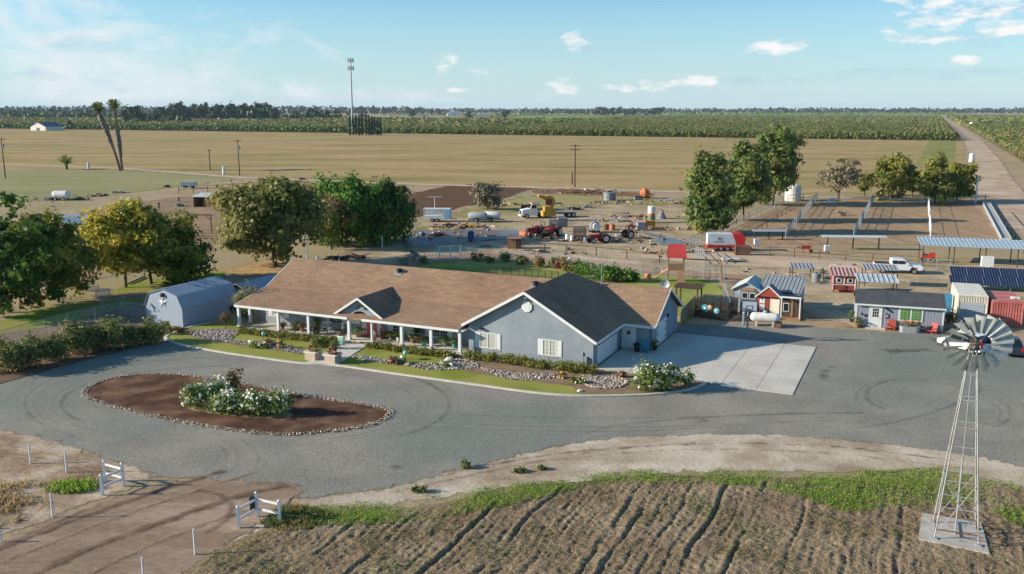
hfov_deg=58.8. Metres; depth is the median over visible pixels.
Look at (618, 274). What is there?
garden plant
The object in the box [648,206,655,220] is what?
spray tower
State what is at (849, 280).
window
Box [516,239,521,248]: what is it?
door
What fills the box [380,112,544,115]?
treeline
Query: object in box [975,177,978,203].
road post
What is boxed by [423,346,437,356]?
box plant
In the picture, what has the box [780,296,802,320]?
shop front
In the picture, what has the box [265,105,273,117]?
tree
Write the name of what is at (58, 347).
hedge shrub
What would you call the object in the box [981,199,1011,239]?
feed bunk
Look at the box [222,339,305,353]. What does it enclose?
river stones
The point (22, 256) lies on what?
shade tree
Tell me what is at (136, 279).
irrigation pipe
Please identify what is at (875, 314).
door
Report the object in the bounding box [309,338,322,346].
shrub
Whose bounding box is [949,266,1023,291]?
solar array
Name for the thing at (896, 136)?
orchard tree
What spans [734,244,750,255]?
rusty bin
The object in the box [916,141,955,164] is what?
weed strip
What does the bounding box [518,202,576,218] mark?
flatbed truck
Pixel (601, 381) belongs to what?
river stones
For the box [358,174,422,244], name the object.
willow tree
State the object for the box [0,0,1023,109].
sky
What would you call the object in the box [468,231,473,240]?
barrel
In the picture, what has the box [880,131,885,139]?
orchard tree
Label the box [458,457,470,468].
grass tuft
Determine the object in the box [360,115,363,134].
cypress tree
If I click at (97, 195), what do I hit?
scrap pile
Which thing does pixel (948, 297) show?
tarp bundle
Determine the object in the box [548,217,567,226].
cage bin
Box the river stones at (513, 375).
[481,367,558,379]
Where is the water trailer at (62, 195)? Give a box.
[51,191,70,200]
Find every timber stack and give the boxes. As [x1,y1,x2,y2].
[322,254,346,259]
[342,252,370,258]
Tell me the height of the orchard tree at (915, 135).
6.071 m
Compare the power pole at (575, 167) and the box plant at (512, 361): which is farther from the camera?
the power pole at (575, 167)
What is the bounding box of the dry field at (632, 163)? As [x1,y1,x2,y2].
[0,129,970,200]
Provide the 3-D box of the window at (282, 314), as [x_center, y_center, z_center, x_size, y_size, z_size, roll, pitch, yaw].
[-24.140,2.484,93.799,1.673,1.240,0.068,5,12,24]
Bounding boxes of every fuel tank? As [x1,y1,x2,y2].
[644,220,654,226]
[968,153,974,161]
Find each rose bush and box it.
[167,378,219,410]
[204,374,238,408]
[205,383,249,415]
[234,383,269,416]
[254,385,297,416]
[627,354,670,392]
[654,362,685,391]
[679,365,696,385]
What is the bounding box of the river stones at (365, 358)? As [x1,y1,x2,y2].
[352,354,404,363]
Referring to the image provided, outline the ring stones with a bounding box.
[584,375,628,388]
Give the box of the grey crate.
[636,222,645,230]
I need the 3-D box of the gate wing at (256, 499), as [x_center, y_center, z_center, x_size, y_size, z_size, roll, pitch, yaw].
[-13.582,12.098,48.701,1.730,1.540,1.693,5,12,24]
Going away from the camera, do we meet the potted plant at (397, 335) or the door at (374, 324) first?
the potted plant at (397, 335)
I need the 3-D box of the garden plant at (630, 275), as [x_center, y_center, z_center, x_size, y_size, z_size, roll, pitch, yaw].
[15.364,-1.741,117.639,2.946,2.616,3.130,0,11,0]
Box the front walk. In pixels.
[307,342,365,363]
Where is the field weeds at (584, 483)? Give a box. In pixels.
[188,474,1022,573]
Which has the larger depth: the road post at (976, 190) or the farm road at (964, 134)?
the farm road at (964, 134)
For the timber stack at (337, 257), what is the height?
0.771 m
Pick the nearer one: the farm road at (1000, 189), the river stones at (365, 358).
the river stones at (365, 358)
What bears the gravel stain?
on the gravel drive
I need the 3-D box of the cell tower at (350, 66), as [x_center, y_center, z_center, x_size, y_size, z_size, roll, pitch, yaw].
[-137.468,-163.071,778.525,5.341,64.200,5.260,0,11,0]
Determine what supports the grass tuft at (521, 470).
on the dirt track at (706, 452)
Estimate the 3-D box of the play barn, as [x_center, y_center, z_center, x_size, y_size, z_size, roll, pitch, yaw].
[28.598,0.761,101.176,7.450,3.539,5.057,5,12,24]
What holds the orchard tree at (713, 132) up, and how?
on the ground at (234, 258)
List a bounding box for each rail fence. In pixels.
[178,182,253,192]
[193,230,216,237]
[522,242,659,262]
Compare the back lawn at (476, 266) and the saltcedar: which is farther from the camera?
the saltcedar
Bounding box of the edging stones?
[81,372,392,434]
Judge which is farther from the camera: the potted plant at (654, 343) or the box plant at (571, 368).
the potted plant at (654, 343)
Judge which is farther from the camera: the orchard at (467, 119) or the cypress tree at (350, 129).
the orchard at (467, 119)
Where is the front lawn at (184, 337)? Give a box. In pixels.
[167,320,674,394]
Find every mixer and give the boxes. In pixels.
[589,221,600,232]
[640,188,649,197]
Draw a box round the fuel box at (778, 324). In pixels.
[775,321,781,328]
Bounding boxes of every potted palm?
[311,316,325,333]
[409,327,426,343]
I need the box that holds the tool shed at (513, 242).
[506,237,521,248]
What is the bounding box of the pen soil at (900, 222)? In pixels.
[727,199,999,244]
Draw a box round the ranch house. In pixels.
[234,236,683,365]
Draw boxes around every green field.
[499,116,620,117]
[507,114,962,115]
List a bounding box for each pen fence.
[723,197,784,231]
[746,244,919,263]
[756,199,801,228]
[785,193,817,237]
[787,192,985,202]
[853,196,872,234]
[928,195,931,235]
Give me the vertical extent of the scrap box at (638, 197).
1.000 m
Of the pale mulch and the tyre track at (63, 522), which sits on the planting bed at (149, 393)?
the pale mulch
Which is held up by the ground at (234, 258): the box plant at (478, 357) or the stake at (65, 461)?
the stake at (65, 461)
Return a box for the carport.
[917,236,1023,266]
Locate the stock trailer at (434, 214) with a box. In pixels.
[423,208,453,221]
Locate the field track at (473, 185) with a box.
[0,163,974,202]
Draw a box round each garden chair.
[639,339,649,352]
[886,319,896,331]
[924,322,938,334]
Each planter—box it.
[303,343,322,360]
[323,346,341,363]
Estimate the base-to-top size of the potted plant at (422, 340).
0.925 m
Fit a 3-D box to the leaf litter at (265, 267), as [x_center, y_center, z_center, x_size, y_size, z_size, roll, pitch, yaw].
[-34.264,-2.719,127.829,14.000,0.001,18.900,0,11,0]
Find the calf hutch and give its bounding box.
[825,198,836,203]
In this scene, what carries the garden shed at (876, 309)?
on the yard at (823, 302)
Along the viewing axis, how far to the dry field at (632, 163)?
435.52 m
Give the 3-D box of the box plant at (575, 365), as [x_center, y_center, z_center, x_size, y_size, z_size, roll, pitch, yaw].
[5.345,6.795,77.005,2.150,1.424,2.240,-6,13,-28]
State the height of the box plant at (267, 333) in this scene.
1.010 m
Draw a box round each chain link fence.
[2,302,142,340]
[101,293,143,311]
[368,249,436,265]
[461,247,725,278]
[723,264,729,319]
[800,262,858,274]
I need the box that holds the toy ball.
[644,273,651,278]
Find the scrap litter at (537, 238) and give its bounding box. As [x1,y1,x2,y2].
[19,187,857,281]
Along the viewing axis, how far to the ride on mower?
132.56 m
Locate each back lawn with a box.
[411,260,576,277]
[617,274,723,322]
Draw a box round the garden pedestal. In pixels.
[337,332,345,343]
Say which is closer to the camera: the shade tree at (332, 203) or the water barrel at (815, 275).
the water barrel at (815, 275)
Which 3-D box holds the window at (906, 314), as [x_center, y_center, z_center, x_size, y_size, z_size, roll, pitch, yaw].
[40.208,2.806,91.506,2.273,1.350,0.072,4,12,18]
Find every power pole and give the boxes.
[1,138,5,177]
[234,139,239,175]
[573,144,577,186]
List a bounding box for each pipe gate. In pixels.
[690,229,711,246]
[695,242,704,263]
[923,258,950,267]
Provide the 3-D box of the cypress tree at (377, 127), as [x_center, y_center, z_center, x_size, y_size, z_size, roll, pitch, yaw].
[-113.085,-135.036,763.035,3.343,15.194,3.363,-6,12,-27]
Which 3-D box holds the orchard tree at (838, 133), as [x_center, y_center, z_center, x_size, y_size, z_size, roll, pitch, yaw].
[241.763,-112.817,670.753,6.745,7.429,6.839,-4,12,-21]
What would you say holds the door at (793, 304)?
in the shop front at (791, 308)
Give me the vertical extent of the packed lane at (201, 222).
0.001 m
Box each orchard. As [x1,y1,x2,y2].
[0,115,620,123]
[0,118,528,131]
[0,123,385,131]
[400,121,956,136]
[519,115,945,123]
[945,114,1023,125]
[962,122,1023,150]
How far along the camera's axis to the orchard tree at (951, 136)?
638.99 m
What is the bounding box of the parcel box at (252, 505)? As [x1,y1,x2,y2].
[249,495,254,509]
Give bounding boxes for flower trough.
[899,320,921,332]
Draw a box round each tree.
[0,190,77,315]
[19,206,104,310]
[34,111,50,116]
[65,120,73,128]
[74,195,182,287]
[103,198,206,284]
[119,104,135,120]
[127,105,149,120]
[147,113,160,119]
[150,107,161,118]
[156,107,168,118]
[157,216,217,283]
[165,109,179,120]
[172,100,192,118]
[176,111,192,120]
[183,105,191,115]
[190,104,201,118]
[198,170,333,266]
[199,102,210,117]
[206,104,216,118]
[214,103,221,117]
[222,105,231,118]
[225,101,239,118]
[236,108,242,117]
[237,102,249,118]
[246,102,263,118]
[246,104,257,118]
[261,107,268,117]
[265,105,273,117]
[269,105,280,118]
[290,109,299,117]
[297,169,393,247]
[303,107,314,117]
[307,188,360,249]
[313,110,322,117]
[321,110,332,117]
[331,110,341,116]
[348,116,351,134]
[351,115,354,134]
[354,115,357,134]
[358,114,360,134]
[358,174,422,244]
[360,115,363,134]
[364,114,367,134]
[367,115,370,134]
[370,116,373,134]
[373,116,375,134]
[376,117,379,134]
[379,118,381,134]
[409,109,416,116]
[465,111,472,117]
[500,109,510,116]
[561,127,567,135]
[672,129,679,136]
[673,146,740,233]
[709,130,718,137]
[723,137,776,221]
[724,129,730,137]
[741,129,747,137]
[752,123,813,204]
[815,156,863,198]
[822,131,828,138]
[828,130,833,138]
[835,130,842,138]
[852,131,860,138]
[855,171,876,195]
[856,132,863,138]
[866,152,920,201]
[870,131,877,139]
[875,129,880,139]
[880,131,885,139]
[881,132,891,139]
[886,132,893,139]
[893,131,900,139]
[898,169,922,196]
[902,131,908,139]
[907,131,912,139]
[912,132,918,139]
[916,151,959,204]
[917,132,923,139]
[919,131,928,139]
[924,132,932,139]
[932,131,940,139]
[938,133,944,139]
[941,161,983,200]
[948,131,956,140]
[954,133,960,140]
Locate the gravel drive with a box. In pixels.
[0,323,1023,497]
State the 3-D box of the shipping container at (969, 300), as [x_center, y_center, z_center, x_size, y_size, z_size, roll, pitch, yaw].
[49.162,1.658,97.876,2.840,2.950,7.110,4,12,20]
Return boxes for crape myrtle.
[218,368,245,394]
[219,312,233,327]
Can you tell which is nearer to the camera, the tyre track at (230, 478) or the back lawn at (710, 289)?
the tyre track at (230, 478)
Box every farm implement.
[442,221,457,227]
[458,221,476,227]
[610,234,622,240]
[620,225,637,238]
[625,222,637,230]
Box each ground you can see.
[0,110,1023,573]
[388,225,453,240]
[418,194,682,222]
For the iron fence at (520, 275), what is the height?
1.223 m
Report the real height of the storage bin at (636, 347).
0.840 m
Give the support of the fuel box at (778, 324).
on the gravel drive
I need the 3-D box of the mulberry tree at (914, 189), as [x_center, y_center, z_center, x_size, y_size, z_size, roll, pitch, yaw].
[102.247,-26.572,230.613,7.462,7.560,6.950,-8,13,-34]
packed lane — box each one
[1,184,372,286]
[375,253,749,279]
[600,249,878,272]
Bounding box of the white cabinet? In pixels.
[980,256,993,267]
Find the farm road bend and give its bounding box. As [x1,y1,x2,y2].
[972,203,1023,236]
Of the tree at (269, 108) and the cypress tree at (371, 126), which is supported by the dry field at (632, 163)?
the cypress tree at (371, 126)
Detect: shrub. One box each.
[0,334,36,372]
[2,329,53,368]
[38,330,72,361]
[48,317,102,355]
[78,317,110,352]
[88,314,137,351]
[122,319,147,347]
[137,315,169,343]
[160,320,170,328]
[161,325,175,333]
[172,325,187,332]
[226,279,261,319]
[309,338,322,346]
[314,334,327,345]
[329,337,340,347]
[396,254,408,264]
[405,249,420,261]
[418,255,428,263]
[470,251,484,261]
[483,254,494,262]
[497,251,513,261]
[514,255,528,264]
[533,255,547,266]
[545,255,560,268]
[558,256,573,271]
[567,258,584,274]
[944,307,959,322]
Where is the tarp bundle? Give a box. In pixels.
[945,293,952,313]
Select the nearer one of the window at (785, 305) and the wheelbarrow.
the window at (785, 305)
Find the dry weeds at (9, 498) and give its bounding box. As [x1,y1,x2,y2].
[0,472,98,527]
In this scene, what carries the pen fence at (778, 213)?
on the pen soil at (900, 222)
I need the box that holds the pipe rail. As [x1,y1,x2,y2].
[995,206,1023,253]
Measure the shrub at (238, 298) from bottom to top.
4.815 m
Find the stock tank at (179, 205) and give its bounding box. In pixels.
[175,203,183,206]
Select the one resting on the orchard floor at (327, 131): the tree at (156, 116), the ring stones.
the tree at (156, 116)
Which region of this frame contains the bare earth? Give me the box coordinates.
[0,301,146,354]
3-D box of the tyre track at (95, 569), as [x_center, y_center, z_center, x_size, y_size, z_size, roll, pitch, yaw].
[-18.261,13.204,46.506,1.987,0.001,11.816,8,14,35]
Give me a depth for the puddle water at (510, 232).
164.14 m
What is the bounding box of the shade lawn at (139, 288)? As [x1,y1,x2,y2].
[0,272,225,333]
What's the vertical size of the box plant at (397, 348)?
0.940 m
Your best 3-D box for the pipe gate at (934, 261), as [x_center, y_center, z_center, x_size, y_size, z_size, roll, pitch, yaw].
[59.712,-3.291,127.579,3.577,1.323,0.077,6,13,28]
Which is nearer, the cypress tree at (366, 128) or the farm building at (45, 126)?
the cypress tree at (366, 128)
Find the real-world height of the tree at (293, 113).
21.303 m
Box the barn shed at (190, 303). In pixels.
[144,276,235,326]
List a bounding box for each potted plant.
[280,321,287,329]
[290,321,300,329]
[297,322,306,331]
[310,326,319,334]
[351,325,366,337]
[386,330,394,339]
[393,332,399,340]
[408,332,417,342]
[418,337,428,345]
[437,335,450,345]
[448,338,457,347]
[651,339,659,349]
[846,309,854,321]
[852,316,863,327]
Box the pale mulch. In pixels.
[189,405,291,417]
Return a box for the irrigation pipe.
[127,274,144,284]
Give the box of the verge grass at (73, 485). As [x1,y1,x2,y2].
[39,476,98,493]
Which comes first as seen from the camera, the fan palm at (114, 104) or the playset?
the playset
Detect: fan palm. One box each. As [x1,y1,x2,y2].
[59,155,73,169]
[90,102,120,170]
[106,99,122,169]
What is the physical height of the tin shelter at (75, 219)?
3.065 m
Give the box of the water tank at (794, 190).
[785,184,801,200]
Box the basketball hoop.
[741,300,757,338]
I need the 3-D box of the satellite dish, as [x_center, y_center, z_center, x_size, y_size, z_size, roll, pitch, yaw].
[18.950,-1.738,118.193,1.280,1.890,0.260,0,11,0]
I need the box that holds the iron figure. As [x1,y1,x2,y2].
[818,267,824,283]
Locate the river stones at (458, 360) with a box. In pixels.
[410,358,479,369]
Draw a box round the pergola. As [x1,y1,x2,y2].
[674,282,704,307]
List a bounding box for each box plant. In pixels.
[236,325,249,333]
[242,327,259,334]
[250,327,268,335]
[259,328,277,336]
[268,330,283,337]
[274,330,289,338]
[283,329,300,340]
[293,332,305,340]
[300,332,313,341]
[325,335,337,344]
[364,340,380,349]
[376,341,389,348]
[377,340,396,350]
[390,343,405,352]
[399,345,412,353]
[408,345,419,354]
[416,346,427,355]
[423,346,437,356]
[434,348,447,357]
[441,349,457,357]
[458,347,481,359]
[470,350,492,361]
[476,352,501,361]
[493,351,514,363]
[500,353,521,364]
[512,354,532,366]
[522,357,542,368]
[536,357,554,369]
[548,360,572,371]
[555,360,577,372]
[566,359,584,372]
[577,361,598,374]
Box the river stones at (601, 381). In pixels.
[579,374,619,388]
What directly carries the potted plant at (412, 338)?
on the ranch house
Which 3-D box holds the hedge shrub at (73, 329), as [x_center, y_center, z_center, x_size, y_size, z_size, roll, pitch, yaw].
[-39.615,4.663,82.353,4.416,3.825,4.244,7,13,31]
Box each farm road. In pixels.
[942,116,981,140]
[964,141,1023,228]
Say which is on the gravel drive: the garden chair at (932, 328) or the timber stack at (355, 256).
the garden chair at (932, 328)
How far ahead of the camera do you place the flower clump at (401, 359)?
79.54 m
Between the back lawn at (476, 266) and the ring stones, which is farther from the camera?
the back lawn at (476, 266)
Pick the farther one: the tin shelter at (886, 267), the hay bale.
the hay bale
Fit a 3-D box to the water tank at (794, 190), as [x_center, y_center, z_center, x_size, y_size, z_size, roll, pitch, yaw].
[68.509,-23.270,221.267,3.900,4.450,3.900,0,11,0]
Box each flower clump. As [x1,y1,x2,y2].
[246,340,259,348]
[258,342,269,348]
[265,337,275,344]
[276,339,285,347]
[387,356,399,363]
[397,355,407,363]
[439,359,454,365]
[558,371,567,378]
[569,375,578,382]
[575,377,587,383]
[617,370,626,377]
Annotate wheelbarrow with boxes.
[798,245,812,252]
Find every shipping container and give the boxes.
[951,282,988,322]
[985,291,1023,327]
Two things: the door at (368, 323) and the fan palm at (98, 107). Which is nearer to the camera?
the door at (368, 323)
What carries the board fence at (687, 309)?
on the back lawn at (710, 289)
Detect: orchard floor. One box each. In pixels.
[0,127,392,132]
[402,115,960,140]
[960,124,1023,161]
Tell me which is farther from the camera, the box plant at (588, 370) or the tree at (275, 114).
the tree at (275, 114)
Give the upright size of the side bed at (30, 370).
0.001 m
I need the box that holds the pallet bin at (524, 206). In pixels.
[520,204,528,208]
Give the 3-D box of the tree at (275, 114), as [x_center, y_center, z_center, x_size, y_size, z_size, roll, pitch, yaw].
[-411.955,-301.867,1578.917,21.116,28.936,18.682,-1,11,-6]
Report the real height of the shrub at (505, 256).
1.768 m
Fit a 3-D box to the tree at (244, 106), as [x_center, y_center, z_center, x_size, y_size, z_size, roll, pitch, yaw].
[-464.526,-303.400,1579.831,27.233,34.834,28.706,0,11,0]
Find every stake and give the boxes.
[28,444,31,463]
[49,493,53,517]
[64,450,67,472]
[141,557,143,573]
[192,529,195,554]
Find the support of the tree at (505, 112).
on the orchard floor at (494, 116)
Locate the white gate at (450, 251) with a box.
[439,245,460,259]
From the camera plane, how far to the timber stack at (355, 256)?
136.28 m
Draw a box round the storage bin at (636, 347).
[633,342,640,351]
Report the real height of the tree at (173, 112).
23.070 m
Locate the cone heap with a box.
[656,210,666,218]
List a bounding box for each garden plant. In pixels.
[574,261,597,278]
[585,263,618,281]
[602,262,627,281]
[620,266,640,281]
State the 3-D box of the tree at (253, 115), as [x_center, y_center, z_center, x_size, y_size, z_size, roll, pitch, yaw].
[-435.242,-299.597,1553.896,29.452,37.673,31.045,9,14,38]
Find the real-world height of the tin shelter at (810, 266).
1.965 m
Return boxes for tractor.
[519,221,544,236]
[541,220,561,238]
[588,228,609,243]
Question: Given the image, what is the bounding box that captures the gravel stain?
[889,349,920,352]
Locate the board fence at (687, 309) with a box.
[680,295,695,325]
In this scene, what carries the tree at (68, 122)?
on the orchard floor at (327, 131)
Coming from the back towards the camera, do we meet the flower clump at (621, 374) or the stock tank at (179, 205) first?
the stock tank at (179, 205)
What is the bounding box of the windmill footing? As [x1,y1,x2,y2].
[919,513,989,553]
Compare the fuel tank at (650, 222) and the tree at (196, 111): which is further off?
the tree at (196, 111)
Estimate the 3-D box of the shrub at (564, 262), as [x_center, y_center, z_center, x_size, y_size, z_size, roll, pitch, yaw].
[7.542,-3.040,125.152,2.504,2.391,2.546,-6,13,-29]
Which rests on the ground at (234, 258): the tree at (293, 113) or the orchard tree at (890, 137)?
the orchard tree at (890, 137)
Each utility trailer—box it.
[180,181,196,187]
[721,257,745,261]
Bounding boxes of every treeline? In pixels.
[0,105,425,113]
[0,107,159,115]
[0,111,349,117]
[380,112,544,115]
[409,107,763,112]
[518,109,599,113]
[592,106,665,114]
[668,111,956,114]
[748,106,1023,112]
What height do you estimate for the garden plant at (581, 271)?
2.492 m
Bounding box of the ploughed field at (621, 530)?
[182,475,1023,573]
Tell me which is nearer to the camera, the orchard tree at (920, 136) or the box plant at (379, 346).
the box plant at (379, 346)
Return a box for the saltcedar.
[468,181,505,209]
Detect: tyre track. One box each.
[0,470,222,548]
[1,505,91,543]
[14,474,243,555]
[34,483,285,573]
[86,512,235,573]
[198,490,232,531]
[433,425,657,429]
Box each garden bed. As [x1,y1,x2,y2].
[188,329,305,353]
[442,354,703,393]
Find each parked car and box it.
[937,330,991,353]
[1009,336,1023,356]
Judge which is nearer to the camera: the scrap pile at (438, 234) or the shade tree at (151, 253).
the shade tree at (151, 253)
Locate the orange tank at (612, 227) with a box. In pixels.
[610,224,614,230]
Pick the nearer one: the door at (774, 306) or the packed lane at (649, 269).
the door at (774, 306)
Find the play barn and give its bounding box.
[731,274,806,310]
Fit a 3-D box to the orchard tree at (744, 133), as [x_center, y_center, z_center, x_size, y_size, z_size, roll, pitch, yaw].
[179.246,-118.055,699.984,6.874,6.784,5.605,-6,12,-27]
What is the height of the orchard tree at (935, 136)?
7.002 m
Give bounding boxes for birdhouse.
[555,261,560,274]
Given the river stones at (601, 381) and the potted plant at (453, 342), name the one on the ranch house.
the potted plant at (453, 342)
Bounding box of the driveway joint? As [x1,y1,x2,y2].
[634,344,784,388]
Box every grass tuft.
[409,483,429,493]
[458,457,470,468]
[510,466,526,472]
[536,463,547,470]
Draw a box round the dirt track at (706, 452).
[224,433,1023,543]
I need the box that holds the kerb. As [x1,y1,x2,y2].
[164,322,708,396]
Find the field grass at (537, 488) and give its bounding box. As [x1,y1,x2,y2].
[277,465,1023,526]
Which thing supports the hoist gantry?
on the packed lane at (201, 222)
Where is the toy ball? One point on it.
(647, 275)
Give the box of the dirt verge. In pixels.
[0,430,154,533]
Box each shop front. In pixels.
[740,287,758,314]
[755,283,784,312]
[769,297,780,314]
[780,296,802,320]
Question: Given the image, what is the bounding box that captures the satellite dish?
[653,267,662,280]
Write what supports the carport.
on the yard at (823, 302)
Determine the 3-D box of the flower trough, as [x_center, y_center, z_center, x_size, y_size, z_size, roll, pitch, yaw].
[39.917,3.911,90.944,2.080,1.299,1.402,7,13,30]
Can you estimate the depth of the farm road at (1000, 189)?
254.56 m
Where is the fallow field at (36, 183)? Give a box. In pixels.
[0,169,236,202]
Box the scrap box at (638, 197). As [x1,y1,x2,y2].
[634,196,642,199]
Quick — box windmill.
[930,314,1013,546]
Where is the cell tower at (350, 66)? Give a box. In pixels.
[347,58,353,127]
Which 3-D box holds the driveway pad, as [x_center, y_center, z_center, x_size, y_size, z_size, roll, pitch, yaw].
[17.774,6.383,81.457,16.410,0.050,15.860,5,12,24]
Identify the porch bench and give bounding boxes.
[319,320,331,330]
[326,323,337,333]
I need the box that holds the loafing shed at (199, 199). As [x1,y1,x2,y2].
[192,192,220,206]
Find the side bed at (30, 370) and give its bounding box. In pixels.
[0,320,223,382]
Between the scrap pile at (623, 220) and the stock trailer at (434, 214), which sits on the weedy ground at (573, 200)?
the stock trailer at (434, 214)
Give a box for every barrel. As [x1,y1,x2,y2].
[379,328,387,338]
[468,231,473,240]
[812,272,819,282]
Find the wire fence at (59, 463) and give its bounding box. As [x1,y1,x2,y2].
[1,445,117,477]
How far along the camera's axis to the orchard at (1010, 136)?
718.72 m
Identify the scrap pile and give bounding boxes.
[43,195,58,200]
[70,196,88,199]
[86,193,107,196]
[110,190,128,192]
[416,231,427,235]
[429,232,447,235]
[477,236,498,240]
[528,248,550,253]
[559,188,602,193]
[607,218,634,221]
[642,251,662,253]
[646,226,663,229]
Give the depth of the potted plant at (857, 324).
92.89 m
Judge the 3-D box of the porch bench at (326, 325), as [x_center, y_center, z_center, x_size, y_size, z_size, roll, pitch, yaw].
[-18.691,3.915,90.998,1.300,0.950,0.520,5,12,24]
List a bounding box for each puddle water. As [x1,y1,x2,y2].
[498,230,524,233]
[645,233,684,245]
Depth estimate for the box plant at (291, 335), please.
87.90 m
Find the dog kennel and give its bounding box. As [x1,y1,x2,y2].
[694,295,737,321]
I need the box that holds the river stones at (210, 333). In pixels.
[190,328,237,339]
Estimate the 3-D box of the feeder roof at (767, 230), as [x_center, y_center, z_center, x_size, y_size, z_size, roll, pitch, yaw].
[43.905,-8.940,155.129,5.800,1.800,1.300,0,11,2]
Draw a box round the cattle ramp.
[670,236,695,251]
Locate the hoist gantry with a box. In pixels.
[191,214,213,232]
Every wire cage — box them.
[95,288,110,297]
[573,227,585,240]
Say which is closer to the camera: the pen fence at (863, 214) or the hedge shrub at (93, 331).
the hedge shrub at (93, 331)
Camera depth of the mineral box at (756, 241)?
146.43 m
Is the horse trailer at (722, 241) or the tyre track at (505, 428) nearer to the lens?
the tyre track at (505, 428)
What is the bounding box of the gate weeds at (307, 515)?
[259,501,335,532]
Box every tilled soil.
[406,184,532,215]
[532,189,654,196]
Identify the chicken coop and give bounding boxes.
[830,267,856,292]
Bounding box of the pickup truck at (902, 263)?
[872,257,923,273]
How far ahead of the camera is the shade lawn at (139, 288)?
101.71 m
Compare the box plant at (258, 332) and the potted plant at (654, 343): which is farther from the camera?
the box plant at (258, 332)
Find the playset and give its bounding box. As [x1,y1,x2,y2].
[652,244,723,283]
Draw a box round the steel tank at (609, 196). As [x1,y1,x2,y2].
[604,192,615,200]
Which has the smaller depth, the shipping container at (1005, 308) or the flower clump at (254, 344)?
the flower clump at (254, 344)
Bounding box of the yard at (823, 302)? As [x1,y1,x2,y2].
[337,205,1023,331]
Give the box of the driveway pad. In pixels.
[596,333,815,394]
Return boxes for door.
[367,322,370,333]
[373,323,376,334]
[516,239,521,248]
[598,332,616,363]
[622,326,634,348]
[657,318,665,345]
[771,299,778,313]
[790,301,796,316]
[869,307,880,327]
[959,302,983,321]
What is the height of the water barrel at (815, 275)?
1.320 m
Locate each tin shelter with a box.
[56,213,88,223]
[61,217,87,224]
[789,262,814,276]
[855,273,898,290]
[861,263,899,285]
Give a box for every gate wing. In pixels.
[99,460,124,495]
[236,491,280,528]
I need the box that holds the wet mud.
[395,229,522,248]
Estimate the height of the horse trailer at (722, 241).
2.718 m
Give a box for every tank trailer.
[468,212,491,222]
[486,211,504,221]
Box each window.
[272,311,284,317]
[329,318,342,323]
[392,325,404,332]
[404,326,409,333]
[433,329,447,337]
[479,332,495,349]
[542,339,556,356]
[742,292,747,298]
[749,293,754,298]
[759,304,764,309]
[783,303,788,311]
[836,278,841,282]
[847,278,852,282]
[898,308,923,321]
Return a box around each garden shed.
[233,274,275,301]
[853,288,946,331]
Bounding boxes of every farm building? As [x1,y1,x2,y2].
[30,122,62,130]
[447,110,459,115]
[473,114,490,116]
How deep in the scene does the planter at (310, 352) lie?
80.65 m
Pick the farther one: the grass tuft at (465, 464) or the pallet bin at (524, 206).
the pallet bin at (524, 206)
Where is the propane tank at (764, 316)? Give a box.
[750,310,779,326]
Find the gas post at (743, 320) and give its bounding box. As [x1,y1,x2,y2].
[742,312,744,324]
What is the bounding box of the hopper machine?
[537,194,555,215]
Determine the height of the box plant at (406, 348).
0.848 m
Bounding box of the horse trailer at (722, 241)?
[705,232,744,250]
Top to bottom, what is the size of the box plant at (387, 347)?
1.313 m
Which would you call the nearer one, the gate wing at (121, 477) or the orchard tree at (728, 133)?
the gate wing at (121, 477)
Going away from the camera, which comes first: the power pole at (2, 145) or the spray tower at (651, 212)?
the spray tower at (651, 212)
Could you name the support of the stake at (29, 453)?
on the ground at (234, 258)
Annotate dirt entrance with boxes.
[0,476,302,573]
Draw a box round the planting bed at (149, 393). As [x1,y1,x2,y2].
[84,374,389,433]
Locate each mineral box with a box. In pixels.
[754,239,759,246]
[824,245,830,253]
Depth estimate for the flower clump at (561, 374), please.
75.11 m
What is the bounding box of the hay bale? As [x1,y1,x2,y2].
[836,211,845,215]
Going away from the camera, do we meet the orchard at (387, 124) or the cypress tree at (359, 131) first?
the cypress tree at (359, 131)
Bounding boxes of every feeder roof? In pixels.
[751,229,786,239]
[820,235,886,249]
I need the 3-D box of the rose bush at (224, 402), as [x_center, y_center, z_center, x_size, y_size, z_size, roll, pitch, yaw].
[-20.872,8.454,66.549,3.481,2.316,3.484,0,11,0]
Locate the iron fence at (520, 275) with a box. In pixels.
[482,265,558,277]
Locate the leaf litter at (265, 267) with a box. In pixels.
[226,259,289,276]
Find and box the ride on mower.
[920,252,935,262]
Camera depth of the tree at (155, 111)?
1527.70 m

